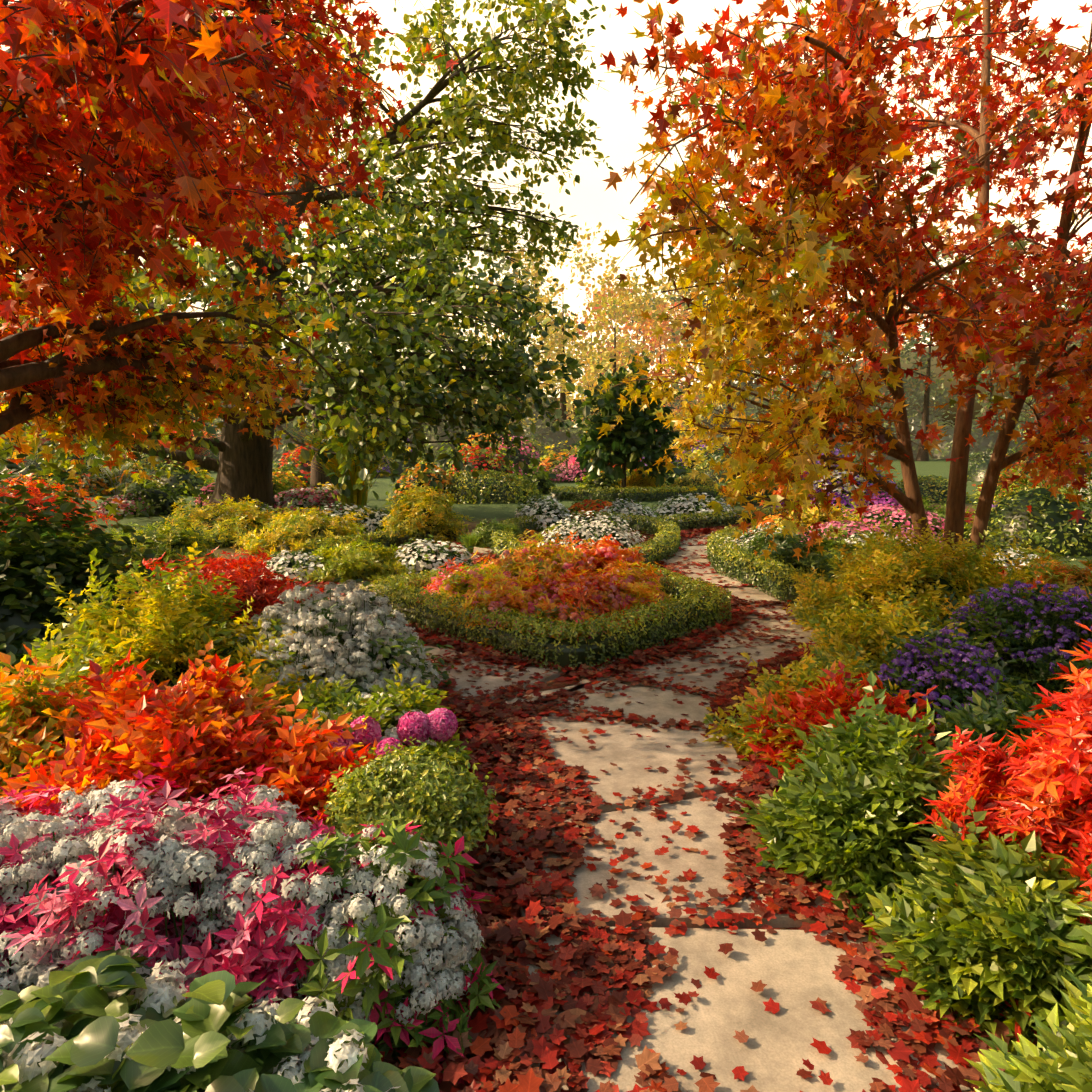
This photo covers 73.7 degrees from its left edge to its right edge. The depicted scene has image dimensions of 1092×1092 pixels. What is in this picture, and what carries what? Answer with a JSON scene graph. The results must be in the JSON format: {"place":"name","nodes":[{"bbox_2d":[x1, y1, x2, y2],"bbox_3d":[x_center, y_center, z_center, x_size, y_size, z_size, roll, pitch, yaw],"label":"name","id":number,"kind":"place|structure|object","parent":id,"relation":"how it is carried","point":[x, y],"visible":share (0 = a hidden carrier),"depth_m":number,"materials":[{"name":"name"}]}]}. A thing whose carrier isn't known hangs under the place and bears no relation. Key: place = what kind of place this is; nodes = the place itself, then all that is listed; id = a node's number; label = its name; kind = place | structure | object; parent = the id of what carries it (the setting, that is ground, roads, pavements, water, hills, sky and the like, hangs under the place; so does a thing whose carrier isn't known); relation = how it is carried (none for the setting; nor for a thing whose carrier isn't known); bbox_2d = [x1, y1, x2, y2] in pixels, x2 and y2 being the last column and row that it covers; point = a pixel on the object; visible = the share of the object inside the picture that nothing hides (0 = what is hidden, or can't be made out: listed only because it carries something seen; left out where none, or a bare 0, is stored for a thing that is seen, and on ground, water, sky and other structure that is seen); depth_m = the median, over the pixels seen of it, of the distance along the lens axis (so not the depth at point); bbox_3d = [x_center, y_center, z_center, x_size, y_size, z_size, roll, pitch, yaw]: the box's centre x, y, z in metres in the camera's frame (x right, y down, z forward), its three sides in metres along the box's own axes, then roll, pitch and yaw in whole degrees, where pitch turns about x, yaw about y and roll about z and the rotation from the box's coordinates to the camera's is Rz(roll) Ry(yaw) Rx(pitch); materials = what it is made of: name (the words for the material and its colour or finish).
{"place":"outdoors","nodes":[
{"label":"outdoors","id":0,"kind":"place"},
{"bbox_2d":[274,313,417,443],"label":"background tree","id":1,"kind":"object","parent":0,"point":[345,345],"visible":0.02,"depth_m":117.19,"materials":[{"name":"green plant"}]},
{"bbox_2d":[348,257,430,408],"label":"background tree","id":2,"kind":"object","parent":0,"point":[384,273],"depth_m":231.55,"materials":[{"name":"green plant"}]},
{"bbox_2d":[0,308,1090,433],"label":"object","id":3,"kind":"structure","parent":0,"point":[977,406],"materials":[{"name":"plant"}]},
{"bbox_2d":[0,0,1091,398],"bbox_3d":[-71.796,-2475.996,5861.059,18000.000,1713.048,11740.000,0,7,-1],"label":"sky","id":4,"kind":"structure","parent":0,"point":[590,202],"depth_m":1980.16,"materials":[{"name":"white"}]},
{"bbox_2d":[63,458,1091,1091],"bbox_3d":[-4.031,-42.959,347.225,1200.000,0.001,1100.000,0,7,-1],"label":"ground","id":5,"kind":"structure","parent":0,"point":[473,512],"depth_m":21.27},
{"bbox_2d":[153,353,221,437],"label":"background tree","id":6,"kind":"object","parent":5,"relation":"on","point":[214,435],"visible":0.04,"depth_m":99.74,"materials":[{"name":"green plant"}]},
{"bbox_2d":[0,945,439,1091],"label":"big plant leaves","id":7,"kind":"object","parent":5,"relation":"on","point":[86,1024],"visible":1,"depth_m":1.59,"materials":[{"name":"green plant"}]},
{"bbox_2d":[0,0,458,516],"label":"maple tree","id":8,"kind":"object","parent":5,"relation":"on","point":[150,167],"visible":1,"depth_m":5.07,"materials":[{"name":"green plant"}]},
{"bbox_2d":[0,446,472,829],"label":"plants","id":9,"kind":"object","parent":5,"relation":"on","point":[197,682],"visible":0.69,"depth_m":4.12,"materials":[{"name":"orange plant"}]},
{"bbox_2d":[186,301,304,432],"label":"background tree","id":10,"kind":"object","parent":5,"relation":"on","point":[202,306],"visible":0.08,"depth_m":179.75,"materials":[{"name":"green plant"}]},
{"bbox_2d":[0,763,505,1084],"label":"flowering shrub","id":11,"kind":"object","parent":5,"relation":"on","point":[379,927],"visible":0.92,"depth_m":2.13,"materials":[{"name":"multicoloured plant"}]},
{"bbox_2d":[0,88,614,513],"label":"tree","id":12,"kind":"object","parent":5,"relation":"on","point":[384,384],"visible":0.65,"depth_m":18.02,"materials":[{"name":"green plant"}]},
{"bbox_2d":[92,417,578,553],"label":"shrubs","id":13,"kind":"object","parent":5,"relation":"on","point":[360,497],"visible":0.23,"depth_m":20.50,"materials":[{"name":"plant"}]},
{"bbox_2d":[320,707,457,760],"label":"pink flowers","id":14,"kind":"object","parent":5,"relation":"on","point":[439,724],"visible":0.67,"depth_m":3.69,"materials":[{"name":"pink plant"}]},
{"bbox_2d":[313,736,498,870],"bbox_3d":[-0.574,1.042,3.004,0.757,0.462,0.776,0,7,-1],"label":"boxwood ball","id":15,"kind":"object","parent":5,"relation":"on","point":[420,778],"visible":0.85,"depth_m":2.85,"materials":[{"name":"green plant"}]},
{"bbox_2d":[203,0,613,492],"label":"tall tree","id":16,"kind":"object","parent":5,"relation":"on","point":[496,135],"visible":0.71,"depth_m":25.45,"materials":[{"name":"green plant"}]},
{"bbox_2d":[368,273,477,459],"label":"background tree","id":17,"kind":"object","parent":5,"relation":"on","point":[447,343],"visible":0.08,"depth_m":142.72,"materials":[{"name":"green plant"}]},
{"bbox_2d":[412,285,503,418],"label":"background tree","id":18,"kind":"object","parent":5,"relation":"on","point":[469,331],"visible":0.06,"depth_m":190.27,"materials":[{"name":"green plant"}]},
{"bbox_2d":[0,422,971,583],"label":"shrubs","id":19,"kind":"object","parent":5,"relation":"on","point":[235,526],"visible":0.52,"depth_m":12.83,"materials":[{"name":"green plant"}]},
{"bbox_2d":[434,217,558,390],"bbox_3d":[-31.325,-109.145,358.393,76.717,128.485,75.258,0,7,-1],"label":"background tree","id":20,"kind":"object","parent":5,"relation":"on","point":[502,268],"visible":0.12,"depth_m":361.24,"materials":[{"name":"green plant"}]},
{"bbox_2d":[91,457,944,552],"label":"flowers","id":21,"kind":"object","parent":5,"relation":"on","point":[883,502],"visible":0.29,"depth_m":19.96,"materials":[{"name":"pink plant"}]},
{"bbox_2d":[457,275,609,435],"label":"background tree","id":22,"kind":"object","parent":5,"relation":"on","point":[583,347],"visible":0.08,"depth_m":145.17,"materials":[{"name":"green plant"}]},
{"bbox_2d":[358,549,733,673],"bbox_3d":[0.401,0.546,8.182,3.982,0.449,3.544,-7,10,-43],"label":"hedge","id":23,"kind":"object","parent":5,"relation":"on","point":[700,611],"visible":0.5,"depth_m":6.58,"materials":[{"name":"green plant"}]},
{"bbox_2d":[0,418,1091,516],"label":"garden shrubs","id":24,"kind":"object","parent":5,"relation":"on","point":[155,496],"visible":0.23,"depth_m":31.08,"materials":[{"name":"green plant"}]},
{"bbox_2d":[2,386,1091,461],"bbox_3d":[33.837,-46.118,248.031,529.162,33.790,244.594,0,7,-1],"label":"shrub belt","id":25,"kind":"object","parent":5,"relation":"on","point":[544,434],"visible":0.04,"depth_m":155.98,"materials":[{"name":"green plant"}]},
{"bbox_2d":[416,523,683,648],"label":"diamond bed flowers","id":26,"kind":"object","parent":5,"relation":"on","point":[564,584],"visible":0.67,"depth_m":7.28,"materials":[{"name":"orange plant"}]},
{"bbox_2d":[494,222,623,430],"bbox_3d":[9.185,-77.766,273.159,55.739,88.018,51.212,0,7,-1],"label":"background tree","id":27,"kind":"object","parent":5,"relation":"on","point":[556,335],"visible":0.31,"depth_m":271.01,"materials":[{"name":"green plant"}]},
{"bbox_2d":[302,483,854,606],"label":"hedges","id":28,"kind":"object","parent":5,"relation":"on","point":[665,542],"visible":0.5,"depth_m":13.35,"materials":[{"name":"green plant"}]},
{"bbox_2d":[551,271,654,432],"bbox_3d":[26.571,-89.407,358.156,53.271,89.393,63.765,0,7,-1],"label":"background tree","id":29,"kind":"object","parent":5,"relation":"on","point":[601,294],"visible":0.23,"depth_m":349.15,"materials":[{"name":"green plant"}]},
{"bbox_2d":[555,263,669,419],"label":"background tree","id":30,"kind":"object","parent":5,"relation":"on","point":[593,362],"visible":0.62,"depth_m":178.01,"materials":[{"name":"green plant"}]},
{"bbox_2d":[561,349,684,493],"bbox_3d":[3.218,-5.022,30.018,5.209,6.128,4.303,0,7,-1],"label":"round tree wood","id":31,"kind":"object","parent":5,"relation":"on","point":[632,439],"visible":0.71,"depth_m":29.50,"materials":[{"name":"green plant"}]},
{"bbox_2d":[221,485,1050,584],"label":"flowers","id":32,"kind":"object","parent":5,"relation":"on","point":[428,556],"visible":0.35,"depth_m":11.58,"materials":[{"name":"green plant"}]},
{"bbox_2d":[576,277,696,424],"bbox_3d":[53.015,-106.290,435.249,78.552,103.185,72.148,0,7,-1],"label":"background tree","id":33,"kind":"object","parent":5,"relation":"on","point":[650,306],"visible":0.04,"depth_m":431.18,"materials":[{"name":"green plant"}]},
{"bbox_2d":[308,530,980,1091],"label":"path flagstones","id":34,"kind":"object","parent":5,"relation":"on","point":[792,968],"visible":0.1,"depth_m":2.84,"materials":[{"name":"beige stone"}]},
{"bbox_2d":[223,511,1081,1091],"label":"fallen leaves","id":35,"kind":"object","parent":5,"relation":"on","point":[507,1029],"visible":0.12,"depth_m":2.71,"materials":[{"name":"red plant"}]},
{"bbox_2d":[611,292,715,432],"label":"background tree","id":36,"kind":"object","parent":5,"relation":"on","point":[647,331],"visible":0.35,"depth_m":216.35,"materials":[{"name":"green plant"}]},
{"bbox_2d":[630,268,751,417],"bbox_3d":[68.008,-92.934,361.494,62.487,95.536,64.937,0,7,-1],"label":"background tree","id":37,"kind":"object","parent":5,"relation":"on","point":[668,297],"visible":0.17,"depth_m":358.81,"materials":[{"name":"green plant"}]},
{"bbox_2d":[666,268,796,427],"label":"background tree","id":38,"kind":"object","parent":5,"relation":"on","point":[689,345],"visible":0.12,"depth_m":178.38,"materials":[{"name":"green plant"}]},
{"bbox_2d":[703,284,798,423],"bbox_3d":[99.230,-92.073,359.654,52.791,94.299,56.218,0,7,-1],"label":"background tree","id":39,"kind":"object","parent":5,"relation":"on","point":[750,405],"visible":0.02,"depth_m":352.60,"materials":[{"name":"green plant"}]},
{"bbox_2d":[721,268,868,413],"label":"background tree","id":40,"kind":"object","parent":5,"relation":"on","point":[784,377],"visible":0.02,"depth_m":268.74,"materials":[{"name":"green plant"}]},
{"bbox_2d":[750,297,884,419],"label":"background tree","id":41,"kind":"object","parent":5,"relation":"on","point":[830,337],"visible":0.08,"depth_m":145.56,"materials":[{"name":"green plant"}]},
{"bbox_2d":[595,0,1091,568],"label":"maple tree","id":42,"kind":"object","parent":5,"relation":"on","point":[825,232],"visible":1,"depth_m":7.14,"materials":[{"name":"orange plant"}]},
{"bbox_2d":[801,222,964,408],"bbox_3d":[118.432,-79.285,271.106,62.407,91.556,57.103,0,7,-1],"label":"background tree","id":43,"kind":"object","parent":5,"relation":"on","point":[939,253],"visible":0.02,"depth_m":258.51,"materials":[{"name":"green plant"}]},
{"bbox_2d":[702,430,1091,1091],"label":"plants","id":44,"kind":"object","parent":5,"relation":"on","point":[916,734],"visible":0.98,"depth_m":2.87,"materials":[{"name":"green plant"}]},
{"bbox_2d":[836,263,1010,460],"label":"background tree","id":45,"kind":"object","parent":5,"relation":"on","point":[923,415],"visible":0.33,"depth_m":147.09,"materials":[{"name":"green plant"}]},
{"bbox_2d":[914,220,1090,429],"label":"background tree","id":46,"kind":"object","parent":5,"relation":"on","point":[989,393],"visible":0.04,"depth_m":211.35,"materials":[{"name":"green plant"}]},
{"bbox_2d":[951,248,1091,462],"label":"background tree","id":47,"kind":"object","parent":5,"relation":"on","point":[1027,416],"visible":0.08,"depth_m":122.33,"materials":[{"name":"green plant"}]},
{"bbox_2d":[1026,309,1091,391],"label":"background tree","id":48,"kind":"object","parent":5,"relation":"on","point":[1079,342],"visible":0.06,"depth_m":146.98,"materials":[{"name":"green plant"}]}
]}

